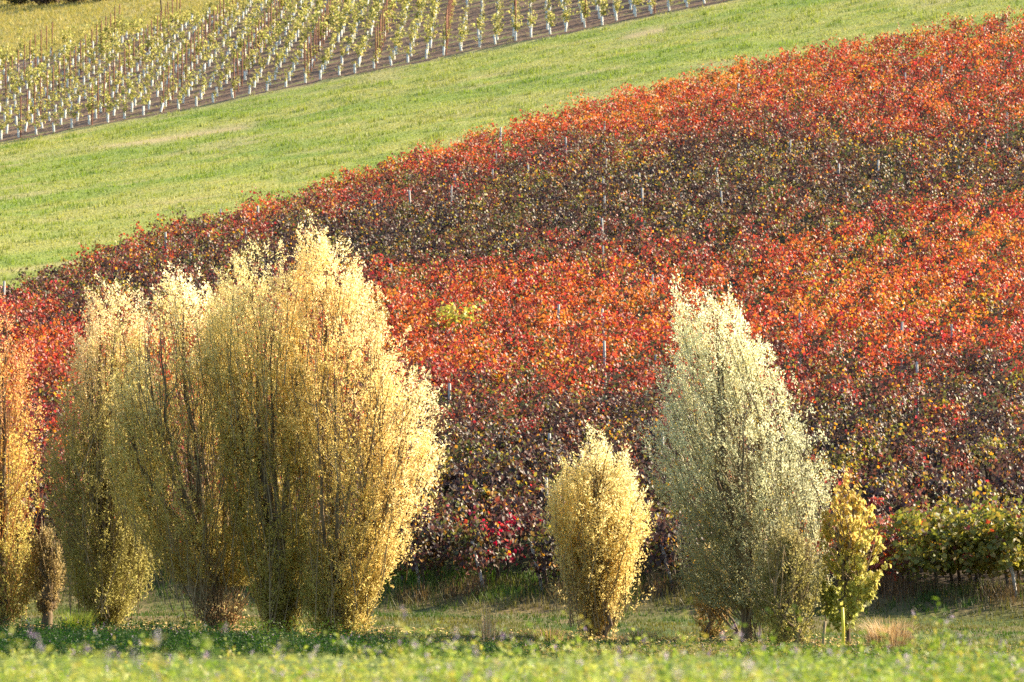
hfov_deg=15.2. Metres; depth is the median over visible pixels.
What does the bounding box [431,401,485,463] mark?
grapevine
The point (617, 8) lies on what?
young vine
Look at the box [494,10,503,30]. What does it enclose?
young vine
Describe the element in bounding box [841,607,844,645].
sapling stake
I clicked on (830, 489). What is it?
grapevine
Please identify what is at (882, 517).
grapevine
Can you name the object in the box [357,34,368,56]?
young vine
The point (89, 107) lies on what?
young vine
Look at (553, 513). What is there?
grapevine
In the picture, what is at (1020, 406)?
grapevine
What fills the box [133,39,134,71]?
vineyard stake
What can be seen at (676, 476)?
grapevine
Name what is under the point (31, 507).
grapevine
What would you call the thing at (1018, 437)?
grapevine
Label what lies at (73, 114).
young vine
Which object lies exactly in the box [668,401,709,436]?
grapevine
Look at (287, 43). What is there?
young vine
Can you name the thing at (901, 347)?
vineyard post
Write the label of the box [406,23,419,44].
young vine
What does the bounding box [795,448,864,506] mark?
grapevine
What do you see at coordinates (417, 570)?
end post
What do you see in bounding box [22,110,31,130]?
young vine
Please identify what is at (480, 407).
grapevine
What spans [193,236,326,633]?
willow tree
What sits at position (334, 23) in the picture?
young vine
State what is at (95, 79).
young vine
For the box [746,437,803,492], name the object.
grapevine
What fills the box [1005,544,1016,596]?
end post
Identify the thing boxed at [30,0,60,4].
shrub
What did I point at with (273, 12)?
vineyard stake
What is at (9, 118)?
young vine
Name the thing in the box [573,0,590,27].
young vine
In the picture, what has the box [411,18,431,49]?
young vine
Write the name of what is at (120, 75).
young vine
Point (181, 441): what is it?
grapevine
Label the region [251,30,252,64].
vineyard stake
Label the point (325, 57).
young vine
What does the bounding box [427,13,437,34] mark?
young vine
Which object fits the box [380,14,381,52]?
vineyard stake
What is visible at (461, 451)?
grapevine
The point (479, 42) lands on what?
young vine
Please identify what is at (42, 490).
grapevine
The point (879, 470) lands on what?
grapevine
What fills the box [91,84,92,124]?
vineyard stake
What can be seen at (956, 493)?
grapevine
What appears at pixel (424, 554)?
grapevine
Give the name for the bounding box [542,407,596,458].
grapevine
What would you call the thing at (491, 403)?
grapevine
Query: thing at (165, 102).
young vine
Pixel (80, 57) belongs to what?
vineyard stake
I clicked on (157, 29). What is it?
vineyard stake
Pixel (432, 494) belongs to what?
grapevine
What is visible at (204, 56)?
young vine
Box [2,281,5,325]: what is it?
vineyard post
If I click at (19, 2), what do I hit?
shrub
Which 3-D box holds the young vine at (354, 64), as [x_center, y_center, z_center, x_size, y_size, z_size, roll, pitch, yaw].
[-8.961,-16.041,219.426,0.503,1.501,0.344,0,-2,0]
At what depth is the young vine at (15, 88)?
231.86 m
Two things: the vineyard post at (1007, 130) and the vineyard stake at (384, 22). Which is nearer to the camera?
the vineyard post at (1007, 130)
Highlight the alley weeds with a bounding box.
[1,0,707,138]
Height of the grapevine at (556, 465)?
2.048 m
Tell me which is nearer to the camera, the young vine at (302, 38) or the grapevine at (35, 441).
the grapevine at (35, 441)
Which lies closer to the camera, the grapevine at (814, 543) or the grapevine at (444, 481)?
the grapevine at (814, 543)
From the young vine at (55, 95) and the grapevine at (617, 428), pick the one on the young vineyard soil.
the young vine at (55, 95)
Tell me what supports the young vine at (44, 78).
on the young vineyard soil
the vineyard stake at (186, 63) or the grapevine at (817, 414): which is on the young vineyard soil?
the vineyard stake at (186, 63)
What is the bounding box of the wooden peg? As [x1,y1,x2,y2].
[822,621,825,651]
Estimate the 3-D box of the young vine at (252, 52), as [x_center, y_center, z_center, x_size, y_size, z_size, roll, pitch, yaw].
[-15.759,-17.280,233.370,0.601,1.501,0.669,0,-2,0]
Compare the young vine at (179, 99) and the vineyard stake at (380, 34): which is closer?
the young vine at (179, 99)
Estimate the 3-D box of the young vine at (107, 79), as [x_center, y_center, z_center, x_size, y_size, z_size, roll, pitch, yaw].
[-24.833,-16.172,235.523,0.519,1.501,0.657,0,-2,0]
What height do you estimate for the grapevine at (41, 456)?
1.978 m
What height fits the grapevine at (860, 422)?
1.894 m
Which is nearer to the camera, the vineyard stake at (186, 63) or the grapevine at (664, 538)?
the grapevine at (664, 538)
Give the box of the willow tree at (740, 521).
[635,264,844,643]
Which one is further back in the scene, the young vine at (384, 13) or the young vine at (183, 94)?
the young vine at (384, 13)
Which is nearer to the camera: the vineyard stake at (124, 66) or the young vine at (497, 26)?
the young vine at (497, 26)
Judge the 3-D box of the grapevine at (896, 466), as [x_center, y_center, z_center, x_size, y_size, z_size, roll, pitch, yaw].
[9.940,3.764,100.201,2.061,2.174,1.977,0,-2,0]
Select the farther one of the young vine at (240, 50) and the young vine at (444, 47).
the young vine at (240, 50)
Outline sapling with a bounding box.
[818,463,891,643]
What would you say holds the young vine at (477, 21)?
on the young vineyard soil
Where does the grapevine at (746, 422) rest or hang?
on the vineyard ground at (780, 327)
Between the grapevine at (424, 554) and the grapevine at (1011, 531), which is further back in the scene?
the grapevine at (424, 554)
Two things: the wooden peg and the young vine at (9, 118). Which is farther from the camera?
the young vine at (9, 118)
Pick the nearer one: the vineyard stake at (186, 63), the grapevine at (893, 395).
the grapevine at (893, 395)
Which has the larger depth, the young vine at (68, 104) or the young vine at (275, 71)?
the young vine at (275, 71)
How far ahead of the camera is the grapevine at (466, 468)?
101.64 m
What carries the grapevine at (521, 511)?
on the vineyard ground at (780, 327)
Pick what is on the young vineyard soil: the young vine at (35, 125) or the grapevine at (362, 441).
the young vine at (35, 125)
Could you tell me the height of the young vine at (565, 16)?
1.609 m
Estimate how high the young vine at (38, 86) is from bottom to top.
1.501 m
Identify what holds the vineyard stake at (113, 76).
on the young vineyard soil
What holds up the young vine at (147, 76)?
on the young vineyard soil
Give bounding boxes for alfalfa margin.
[0,613,1023,662]
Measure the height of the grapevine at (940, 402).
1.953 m
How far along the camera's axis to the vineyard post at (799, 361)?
119.31 m
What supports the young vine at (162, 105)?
on the young vineyard soil
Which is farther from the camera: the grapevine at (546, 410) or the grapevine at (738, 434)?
the grapevine at (546, 410)
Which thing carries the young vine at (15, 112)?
on the young vineyard soil
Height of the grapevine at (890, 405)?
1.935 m
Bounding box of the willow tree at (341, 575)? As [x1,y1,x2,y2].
[246,209,451,635]
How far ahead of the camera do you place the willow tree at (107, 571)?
82.32 m
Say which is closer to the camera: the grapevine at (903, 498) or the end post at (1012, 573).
the end post at (1012, 573)
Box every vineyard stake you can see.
[5,61,5,95]
[11,55,12,91]
[20,97,20,136]
[24,44,24,78]
[27,91,27,130]
[29,39,30,71]
[33,83,34,122]
[40,30,41,62]
[40,76,40,115]
[46,71,47,106]
[51,22,52,54]
[52,66,53,100]
[58,61,59,98]
[63,55,64,90]
[69,51,70,86]
[80,40,80,75]
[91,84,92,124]
[97,78,98,117]
[103,73,104,111]
[108,66,109,103]
[113,60,114,97]
[124,49,124,85]
[128,44,129,71]
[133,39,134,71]
[138,35,139,70]
[156,15,157,49]
[163,71,163,111]
[167,66,168,105]
[172,60,173,98]
[177,53,177,91]
[181,49,182,86]
[185,43,186,80]
[190,37,191,70]
[194,32,194,68]
[198,27,198,63]
[201,24,202,58]
[233,57,234,97]
[236,52,238,91]
[241,46,242,85]
[248,36,249,73]
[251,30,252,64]
[258,20,259,56]
[261,16,262,51]
[271,3,271,35]
[273,0,274,30]
[304,42,305,70]
[307,37,308,76]
[310,32,311,71]
[313,28,314,66]
[316,23,316,60]
[318,17,318,54]
[323,7,323,43]
[325,3,326,39]
[327,0,328,34]
[375,28,376,67]
[379,19,380,57]
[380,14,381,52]
[382,9,383,46]
[384,4,384,40]
[445,15,446,54]
[448,0,448,38]
[449,0,450,32]
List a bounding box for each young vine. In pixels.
[1,96,9,121]
[1,114,12,133]
[3,81,13,105]
[4,71,18,100]
[9,95,14,113]
[9,102,23,124]
[10,83,24,109]
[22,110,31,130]
[25,63,37,98]
[28,99,38,122]
[31,81,38,106]
[32,110,43,134]
[36,91,46,115]
[37,70,51,95]
[37,83,44,99]
[40,103,50,128]
[41,96,55,120]
[46,85,60,113]
[48,83,55,102]
[48,106,67,131]
[50,99,64,124]
[54,74,71,98]
[61,82,73,106]
[61,93,73,117]
[65,81,76,100]
[67,104,83,127]
[70,90,78,110]
[72,70,81,93]
[72,98,85,120]
[74,79,85,103]
[81,75,88,98]
[83,67,93,86]
[83,91,99,124]
[84,78,97,100]
[88,84,100,101]
[94,88,114,122]
[94,93,101,118]
[95,67,100,84]
[99,91,105,111]
[103,65,108,87]
[109,93,120,115]
[110,77,120,97]
[112,72,137,111]
[115,71,122,92]
[117,95,127,118]
[120,84,127,98]
[125,79,132,94]
[128,81,144,105]
[134,91,149,114]
[138,81,145,99]
[138,83,153,109]
[141,72,151,93]
[149,63,158,86]
[152,71,169,90]
[155,73,161,96]
[158,57,175,83]
[159,93,168,111]
[161,84,173,106]
[169,75,179,99]
[177,88,183,108]
[178,79,188,102]
[179,62,184,86]
[183,57,188,80]
[184,70,199,96]
[186,67,198,90]
[193,82,199,105]
[194,46,209,71]
[198,57,204,78]
[200,73,209,93]
[200,74,206,98]
[209,62,215,86]
[210,61,219,81]
[211,78,219,102]
[212,46,225,68]
[213,73,222,95]
[216,70,227,89]
[223,43,241,71]
[223,55,232,83]
[227,55,238,77]
[230,76,239,97]
[235,45,245,65]
[236,58,250,79]
[243,53,255,74]
[247,70,257,93]
[249,46,256,68]
[252,65,259,87]
[254,49,268,76]
[254,58,261,82]
[262,65,271,90]
[263,45,280,64]
[264,36,277,59]
[266,49,283,73]
[267,60,273,84]
[272,55,282,79]
[277,43,290,67]
[277,61,288,86]
[282,43,292,62]
[283,35,292,54]
[287,60,293,80]
[290,50,300,70]
[293,43,306,64]
[295,20,311,46]
[298,40,306,57]
[304,61,308,82]
[306,40,316,65]
[313,16,330,49]
[316,48,334,68]
[318,55,323,79]
[319,51,332,74]
[323,10,344,46]
[328,27,338,48]
[329,34,335,56]
[334,51,343,74]
[339,36,348,64]
[345,34,356,54]
[348,20,357,40]
[351,37,370,61]
[351,54,357,72]
[354,44,364,66]
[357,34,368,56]
[362,13,371,36]
[364,22,371,44]
[364,31,382,58]
[370,42,380,68]
[379,11,388,30]
[383,15,399,35]
[387,41,396,65]
[390,36,403,58]
[391,31,404,53]
[394,26,407,48]
[399,11,409,29]
[403,45,413,62]
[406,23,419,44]
[408,18,418,46]
[409,32,418,55]
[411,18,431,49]
[414,7,427,30]
[424,15,439,47]
[425,33,429,58]
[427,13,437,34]
[429,4,439,23]
[439,25,451,43]
[442,35,447,55]
[452,23,465,50]
[459,8,469,26]
[459,25,471,46]
[462,3,471,18]
[470,14,484,41]
[471,15,484,37]
[475,27,484,46]
[490,14,503,44]
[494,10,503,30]
[494,13,504,39]
[497,0,503,13]
[506,3,523,25]
[510,12,523,36]
[511,16,522,40]
[524,12,537,37]
[526,10,537,27]
[542,0,551,10]
[544,6,553,29]
[548,9,556,33]
[553,0,571,10]
[560,5,573,31]
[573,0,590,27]
[578,1,589,22]
[591,0,601,9]
[598,4,600,18]
[599,0,609,24]
[614,0,623,20]
[632,0,646,16]
[647,0,656,13]
[667,0,672,10]
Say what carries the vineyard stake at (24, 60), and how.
on the young vineyard soil
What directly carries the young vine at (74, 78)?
on the young vineyard soil
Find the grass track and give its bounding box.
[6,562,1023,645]
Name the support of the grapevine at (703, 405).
on the vineyard ground at (780, 327)
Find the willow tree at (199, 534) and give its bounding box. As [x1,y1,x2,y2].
[99,259,263,631]
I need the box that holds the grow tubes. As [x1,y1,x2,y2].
[0,0,560,139]
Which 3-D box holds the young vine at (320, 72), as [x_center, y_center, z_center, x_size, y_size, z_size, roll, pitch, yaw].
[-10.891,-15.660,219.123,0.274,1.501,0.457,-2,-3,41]
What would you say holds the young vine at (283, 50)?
on the young vineyard soil
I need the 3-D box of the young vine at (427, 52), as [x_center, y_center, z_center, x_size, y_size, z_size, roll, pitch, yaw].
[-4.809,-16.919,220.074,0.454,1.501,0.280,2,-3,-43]
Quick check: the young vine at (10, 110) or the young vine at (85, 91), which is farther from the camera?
the young vine at (85, 91)
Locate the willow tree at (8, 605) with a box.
[0,294,53,625]
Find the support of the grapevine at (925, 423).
on the vineyard ground at (780, 327)
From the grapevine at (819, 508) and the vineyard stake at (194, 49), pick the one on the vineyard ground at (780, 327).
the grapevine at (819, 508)
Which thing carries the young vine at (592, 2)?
on the young vineyard soil
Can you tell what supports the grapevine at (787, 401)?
on the vineyard ground at (780, 327)
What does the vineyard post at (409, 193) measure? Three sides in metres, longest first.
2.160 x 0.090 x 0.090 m
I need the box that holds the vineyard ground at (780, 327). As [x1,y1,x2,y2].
[2,41,1023,596]
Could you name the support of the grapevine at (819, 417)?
on the vineyard ground at (780, 327)
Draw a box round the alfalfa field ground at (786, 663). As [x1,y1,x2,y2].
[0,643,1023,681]
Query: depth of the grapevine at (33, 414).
108.85 m
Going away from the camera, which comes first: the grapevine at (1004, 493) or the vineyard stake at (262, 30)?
the grapevine at (1004, 493)
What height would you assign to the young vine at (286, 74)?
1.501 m
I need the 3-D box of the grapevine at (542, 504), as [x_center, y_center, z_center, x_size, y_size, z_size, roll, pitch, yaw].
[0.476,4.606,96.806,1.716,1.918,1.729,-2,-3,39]
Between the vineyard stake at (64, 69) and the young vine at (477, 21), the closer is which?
the young vine at (477, 21)
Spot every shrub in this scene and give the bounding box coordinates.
[4,0,30,4]
[23,516,66,626]
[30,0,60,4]
[61,0,85,3]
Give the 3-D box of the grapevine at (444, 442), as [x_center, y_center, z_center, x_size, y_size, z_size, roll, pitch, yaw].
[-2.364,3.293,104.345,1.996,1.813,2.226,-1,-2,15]
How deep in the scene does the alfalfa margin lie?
71.38 m
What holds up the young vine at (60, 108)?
on the young vineyard soil
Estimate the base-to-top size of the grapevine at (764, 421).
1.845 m
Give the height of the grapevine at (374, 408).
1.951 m
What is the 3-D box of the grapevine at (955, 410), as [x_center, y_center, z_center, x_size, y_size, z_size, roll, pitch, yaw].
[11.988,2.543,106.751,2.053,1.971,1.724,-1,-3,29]
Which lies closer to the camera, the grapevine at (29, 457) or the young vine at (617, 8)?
the grapevine at (29, 457)
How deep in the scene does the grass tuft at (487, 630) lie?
77.72 m
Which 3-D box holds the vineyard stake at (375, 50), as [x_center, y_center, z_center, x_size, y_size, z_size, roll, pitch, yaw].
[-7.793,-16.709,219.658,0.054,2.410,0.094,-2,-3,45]
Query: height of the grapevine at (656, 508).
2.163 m
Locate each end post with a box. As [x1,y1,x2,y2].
[409,541,420,586]
[471,541,483,584]
[529,542,542,594]
[659,539,671,587]
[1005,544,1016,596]
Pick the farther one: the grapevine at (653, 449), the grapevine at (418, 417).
the grapevine at (418, 417)
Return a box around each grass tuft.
[42,608,105,631]
[472,605,502,640]
[529,625,566,640]
[613,627,665,643]
[836,615,937,649]
[921,634,959,649]
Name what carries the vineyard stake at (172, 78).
on the young vineyard soil
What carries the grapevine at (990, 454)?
on the vineyard ground at (780, 327)
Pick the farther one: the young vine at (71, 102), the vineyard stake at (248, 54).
the vineyard stake at (248, 54)
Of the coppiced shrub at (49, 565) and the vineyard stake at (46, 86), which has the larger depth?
the vineyard stake at (46, 86)
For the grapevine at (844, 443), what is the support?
on the vineyard ground at (780, 327)
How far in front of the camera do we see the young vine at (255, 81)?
221.52 m
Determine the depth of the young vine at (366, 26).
234.44 m
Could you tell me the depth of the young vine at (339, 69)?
219.34 m
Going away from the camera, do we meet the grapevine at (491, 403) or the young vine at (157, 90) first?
the grapevine at (491, 403)
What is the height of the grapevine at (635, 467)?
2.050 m
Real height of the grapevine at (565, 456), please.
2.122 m
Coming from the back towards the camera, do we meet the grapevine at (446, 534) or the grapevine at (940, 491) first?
the grapevine at (940, 491)
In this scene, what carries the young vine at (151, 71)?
on the young vineyard soil
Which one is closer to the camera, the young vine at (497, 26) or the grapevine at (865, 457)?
the grapevine at (865, 457)
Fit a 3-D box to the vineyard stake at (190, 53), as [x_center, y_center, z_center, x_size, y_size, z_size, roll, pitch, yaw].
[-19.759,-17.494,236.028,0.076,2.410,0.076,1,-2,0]
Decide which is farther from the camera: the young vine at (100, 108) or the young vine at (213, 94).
the young vine at (100, 108)
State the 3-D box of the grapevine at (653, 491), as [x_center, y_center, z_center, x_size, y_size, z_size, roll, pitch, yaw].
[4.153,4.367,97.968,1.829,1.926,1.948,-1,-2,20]
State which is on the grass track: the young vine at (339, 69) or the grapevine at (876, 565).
the grapevine at (876, 565)
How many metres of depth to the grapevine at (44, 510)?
96.00 m
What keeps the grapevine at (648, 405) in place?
on the vineyard ground at (780, 327)
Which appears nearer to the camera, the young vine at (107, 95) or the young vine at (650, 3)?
the young vine at (107, 95)
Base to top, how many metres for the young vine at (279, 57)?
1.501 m
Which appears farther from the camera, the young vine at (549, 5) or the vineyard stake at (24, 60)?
the vineyard stake at (24, 60)
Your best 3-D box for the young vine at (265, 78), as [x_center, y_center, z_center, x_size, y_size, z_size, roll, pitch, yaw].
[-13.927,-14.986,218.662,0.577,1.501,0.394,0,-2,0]
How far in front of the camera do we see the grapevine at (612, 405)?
109.28 m
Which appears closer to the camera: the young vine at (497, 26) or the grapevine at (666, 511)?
the grapevine at (666, 511)
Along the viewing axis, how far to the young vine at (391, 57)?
219.64 m
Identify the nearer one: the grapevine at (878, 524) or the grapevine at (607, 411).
the grapevine at (878, 524)
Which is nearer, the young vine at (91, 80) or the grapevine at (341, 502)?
the grapevine at (341, 502)
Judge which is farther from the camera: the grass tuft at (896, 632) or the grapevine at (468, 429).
the grapevine at (468, 429)
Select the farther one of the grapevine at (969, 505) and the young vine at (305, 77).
the young vine at (305, 77)
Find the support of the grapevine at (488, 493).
on the vineyard ground at (780, 327)
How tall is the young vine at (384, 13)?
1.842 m
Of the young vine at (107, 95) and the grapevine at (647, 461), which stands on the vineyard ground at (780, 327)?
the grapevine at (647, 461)
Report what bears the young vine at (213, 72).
on the young vineyard soil
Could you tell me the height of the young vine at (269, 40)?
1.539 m
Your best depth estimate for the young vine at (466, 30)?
222.91 m
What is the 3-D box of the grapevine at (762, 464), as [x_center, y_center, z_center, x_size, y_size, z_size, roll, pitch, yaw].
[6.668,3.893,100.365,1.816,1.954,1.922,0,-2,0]
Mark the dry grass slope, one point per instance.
(90, 16)
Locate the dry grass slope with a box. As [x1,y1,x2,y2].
[0,0,255,59]
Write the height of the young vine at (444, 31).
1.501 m
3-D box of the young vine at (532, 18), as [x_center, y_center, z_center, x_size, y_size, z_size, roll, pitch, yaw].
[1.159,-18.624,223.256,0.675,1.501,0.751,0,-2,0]
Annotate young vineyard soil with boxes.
[0,0,731,141]
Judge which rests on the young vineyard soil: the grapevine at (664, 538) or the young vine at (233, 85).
the young vine at (233, 85)
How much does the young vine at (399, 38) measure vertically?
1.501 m
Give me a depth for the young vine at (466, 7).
238.17 m
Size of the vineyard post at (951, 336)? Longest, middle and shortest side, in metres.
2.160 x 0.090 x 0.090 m
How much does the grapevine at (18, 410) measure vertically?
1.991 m
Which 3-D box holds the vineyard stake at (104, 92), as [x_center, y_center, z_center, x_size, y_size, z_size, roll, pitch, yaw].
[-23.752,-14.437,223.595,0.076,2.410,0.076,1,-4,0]
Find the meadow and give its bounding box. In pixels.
[0,0,1023,309]
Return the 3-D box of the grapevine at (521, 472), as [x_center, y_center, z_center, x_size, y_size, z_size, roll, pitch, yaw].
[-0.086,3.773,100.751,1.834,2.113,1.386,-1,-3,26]
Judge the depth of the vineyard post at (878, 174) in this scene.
148.15 m
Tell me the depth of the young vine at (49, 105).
222.96 m
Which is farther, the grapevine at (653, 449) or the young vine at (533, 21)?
the young vine at (533, 21)
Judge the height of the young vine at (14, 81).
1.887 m
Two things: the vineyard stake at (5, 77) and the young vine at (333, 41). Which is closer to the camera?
the young vine at (333, 41)
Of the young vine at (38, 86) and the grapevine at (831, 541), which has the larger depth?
the young vine at (38, 86)
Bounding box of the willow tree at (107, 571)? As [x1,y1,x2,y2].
[37,268,180,627]
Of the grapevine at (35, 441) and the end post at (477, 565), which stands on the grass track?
the end post at (477, 565)
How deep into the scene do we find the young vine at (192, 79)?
226.77 m
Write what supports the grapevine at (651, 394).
on the vineyard ground at (780, 327)
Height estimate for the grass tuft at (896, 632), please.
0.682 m
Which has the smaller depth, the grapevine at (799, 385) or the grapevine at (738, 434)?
the grapevine at (738, 434)
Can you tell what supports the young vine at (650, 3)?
on the young vineyard soil
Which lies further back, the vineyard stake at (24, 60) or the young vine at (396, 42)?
the vineyard stake at (24, 60)
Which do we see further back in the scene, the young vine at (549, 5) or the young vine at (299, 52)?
the young vine at (549, 5)
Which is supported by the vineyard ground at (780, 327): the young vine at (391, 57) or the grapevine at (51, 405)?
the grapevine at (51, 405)
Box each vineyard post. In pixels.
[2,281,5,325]
[408,190,412,225]
[448,383,450,398]
[545,478,548,520]
[548,433,551,478]
[557,304,559,348]
[601,309,604,336]
[603,341,606,400]
[798,313,800,366]
[876,160,878,197]
[900,322,902,379]
[916,362,918,422]
[951,324,952,373]
[1006,112,1007,151]
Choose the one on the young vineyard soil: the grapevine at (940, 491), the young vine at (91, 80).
the young vine at (91, 80)
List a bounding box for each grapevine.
[1,412,37,444]
[2,400,33,428]
[2,441,42,469]
[6,461,52,501]
[6,466,34,502]
[7,413,53,444]
[7,430,51,496]
[7,493,58,551]
[8,489,46,544]
[16,430,77,489]
[18,451,65,522]
[21,397,63,443]
[23,466,82,535]
[27,444,69,492]
[31,486,86,562]
[40,394,79,441]
[48,411,96,439]
[56,431,69,456]
[152,496,190,551]
[169,461,211,484]
[171,451,219,475]
[177,430,215,458]
[288,514,327,560]
[293,489,357,516]
[293,494,326,537]
[317,445,360,481]
[319,413,360,445]
[319,472,369,510]
[321,506,387,570]
[323,408,368,461]
[325,463,388,509]
[326,443,374,472]
[341,423,389,456]
[345,501,419,566]
[346,405,372,447]
[347,434,385,462]
[349,398,410,419]
[350,422,409,448]
[352,488,418,546]
[368,418,424,436]
[380,487,430,558]
[381,396,438,454]
[385,446,431,478]
[388,508,460,588]
[394,429,456,466]
[399,466,446,545]
[400,436,442,464]
[401,460,463,502]
[405,504,470,582]
[411,412,470,471]
[411,496,489,571]
[414,400,452,430]
[414,452,475,506]
[425,408,480,462]
[428,294,487,347]
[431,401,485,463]
[431,486,492,554]
[433,438,494,494]
[440,426,510,487]
[447,513,507,586]
[449,484,507,545]
[450,400,510,440]
[451,431,505,480]
[456,388,513,435]
[456,459,515,542]
[462,505,542,583]
[463,453,523,508]
[467,495,541,574]
[472,415,543,455]
[477,416,524,467]
[480,445,542,500]
[483,407,542,452]
[487,495,545,566]
[490,397,548,441]
[496,441,565,493]
[498,486,563,547]
[512,391,580,456]
[512,434,576,483]
[512,518,576,589]
[513,478,576,519]
[517,427,575,473]
[520,378,580,433]
[527,454,591,492]
[527,461,577,528]
[529,418,587,467]
[530,521,585,584]
[540,488,602,527]
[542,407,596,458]
[549,399,614,441]
[552,442,607,480]
[563,441,623,475]
[569,388,626,439]
[571,390,634,434]
[578,429,640,464]
[592,410,655,460]
[595,519,649,573]
[600,417,645,473]
[602,470,656,513]
[605,511,665,578]
[606,458,656,513]
[609,456,662,488]
[613,411,667,459]
[616,445,672,496]
[620,399,666,460]
[622,485,689,566]
[626,504,677,575]
[630,382,697,446]
[631,394,681,438]
[631,434,690,478]
[631,517,659,574]
[643,475,705,523]
[643,517,704,590]
[645,418,690,458]
[645,489,703,550]
[645,512,706,579]
[648,468,713,500]
[654,428,702,466]
[664,512,719,571]
[665,447,714,487]
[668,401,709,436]
[679,397,734,418]
[685,405,729,437]
[708,532,766,575]
[709,410,776,451]
[711,436,767,459]
[725,419,761,451]
[729,408,787,453]
[741,391,806,441]
[744,454,785,483]
[745,397,795,435]
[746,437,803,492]
[758,378,813,435]
[765,432,816,465]
[765,503,810,558]
[766,428,827,469]
[769,484,829,518]
[773,516,834,579]
[778,472,850,507]
[779,418,838,465]
[788,401,849,464]
[789,395,843,462]
[791,475,852,515]
[793,509,835,580]
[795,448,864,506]
[796,510,856,550]
[800,393,863,455]
[800,516,850,580]
[809,448,862,489]
[812,376,868,439]
[812,385,861,445]
[814,437,876,490]
[822,420,890,485]
[822,495,886,548]
[822,500,870,531]
[827,433,885,484]
[830,514,905,583]
[832,482,893,519]
[842,400,909,462]
[844,414,891,476]
[849,511,903,579]
[850,457,915,501]
[852,395,917,446]
[853,471,904,518]
[854,514,912,585]
[861,388,918,452]
[862,465,917,513]
[863,226,909,273]
[864,378,926,435]
[866,435,933,507]
[867,500,988,593]
[869,516,919,584]
[870,427,940,497]
[875,506,925,584]
[877,444,932,507]
[885,423,953,487]
[886,486,960,546]
[902,504,997,592]
[904,498,982,590]
[905,397,975,463]
[905,473,964,513]
[907,407,968,468]
[907,414,964,466]
[911,461,970,511]
[911,468,983,500]
[915,502,936,573]
[917,374,983,444]
[917,388,971,453]
[918,454,989,504]
[932,369,993,433]
[938,436,1000,503]
[940,440,985,503]
[942,434,1012,494]
[954,491,1003,570]
[956,499,1023,591]
[957,416,1017,482]
[959,489,1023,579]
[960,415,1021,477]
[961,391,1023,464]
[962,479,1022,515]
[963,495,1023,585]
[964,499,1002,581]
[971,478,1023,508]
[973,397,1023,453]
[973,460,1023,511]
[978,379,1023,447]
[983,464,1023,498]
[989,436,1023,474]
[989,446,1023,503]
[1005,424,1023,453]
[1007,439,1023,468]
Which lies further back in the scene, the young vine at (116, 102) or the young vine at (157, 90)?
the young vine at (157, 90)
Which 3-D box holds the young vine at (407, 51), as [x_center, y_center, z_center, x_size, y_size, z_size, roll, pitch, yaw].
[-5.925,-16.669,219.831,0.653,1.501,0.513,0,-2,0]
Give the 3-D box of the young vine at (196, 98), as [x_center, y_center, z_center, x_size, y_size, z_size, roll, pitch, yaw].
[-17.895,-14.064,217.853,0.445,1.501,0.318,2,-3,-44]
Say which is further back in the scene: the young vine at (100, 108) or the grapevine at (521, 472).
the young vine at (100, 108)
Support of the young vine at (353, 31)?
on the young vineyard soil
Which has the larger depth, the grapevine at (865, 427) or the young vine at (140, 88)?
the young vine at (140, 88)
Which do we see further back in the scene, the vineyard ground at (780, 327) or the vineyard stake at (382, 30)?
the vineyard stake at (382, 30)
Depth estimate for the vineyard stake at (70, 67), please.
241.36 m
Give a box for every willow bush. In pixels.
[540,418,657,638]
[691,542,738,640]
[749,509,827,647]
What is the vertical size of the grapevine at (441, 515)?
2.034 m
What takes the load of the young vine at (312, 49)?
on the young vineyard soil
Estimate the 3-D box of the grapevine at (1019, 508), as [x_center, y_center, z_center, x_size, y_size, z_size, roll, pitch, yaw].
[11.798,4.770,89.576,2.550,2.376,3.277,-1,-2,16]
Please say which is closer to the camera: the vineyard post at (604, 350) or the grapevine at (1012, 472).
the grapevine at (1012, 472)
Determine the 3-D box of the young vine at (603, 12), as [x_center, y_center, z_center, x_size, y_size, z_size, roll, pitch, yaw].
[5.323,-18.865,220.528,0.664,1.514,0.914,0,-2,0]
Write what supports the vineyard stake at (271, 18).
on the young vineyard soil
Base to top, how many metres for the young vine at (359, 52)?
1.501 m
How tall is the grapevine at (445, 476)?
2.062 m
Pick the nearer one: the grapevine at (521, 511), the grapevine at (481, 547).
the grapevine at (481, 547)
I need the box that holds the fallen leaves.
[4,619,866,652]
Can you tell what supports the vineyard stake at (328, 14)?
on the young vineyard soil
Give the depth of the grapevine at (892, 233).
133.92 m
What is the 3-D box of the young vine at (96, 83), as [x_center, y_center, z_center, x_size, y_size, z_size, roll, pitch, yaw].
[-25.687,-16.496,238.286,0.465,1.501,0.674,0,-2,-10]
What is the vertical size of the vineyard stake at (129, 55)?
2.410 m
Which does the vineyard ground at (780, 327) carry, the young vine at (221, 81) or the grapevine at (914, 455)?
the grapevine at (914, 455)
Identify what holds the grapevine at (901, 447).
on the vineyard ground at (780, 327)
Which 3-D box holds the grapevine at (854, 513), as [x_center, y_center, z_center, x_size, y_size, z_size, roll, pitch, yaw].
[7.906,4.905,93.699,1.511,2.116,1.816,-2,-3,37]
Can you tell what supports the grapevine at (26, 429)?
on the vineyard ground at (780, 327)

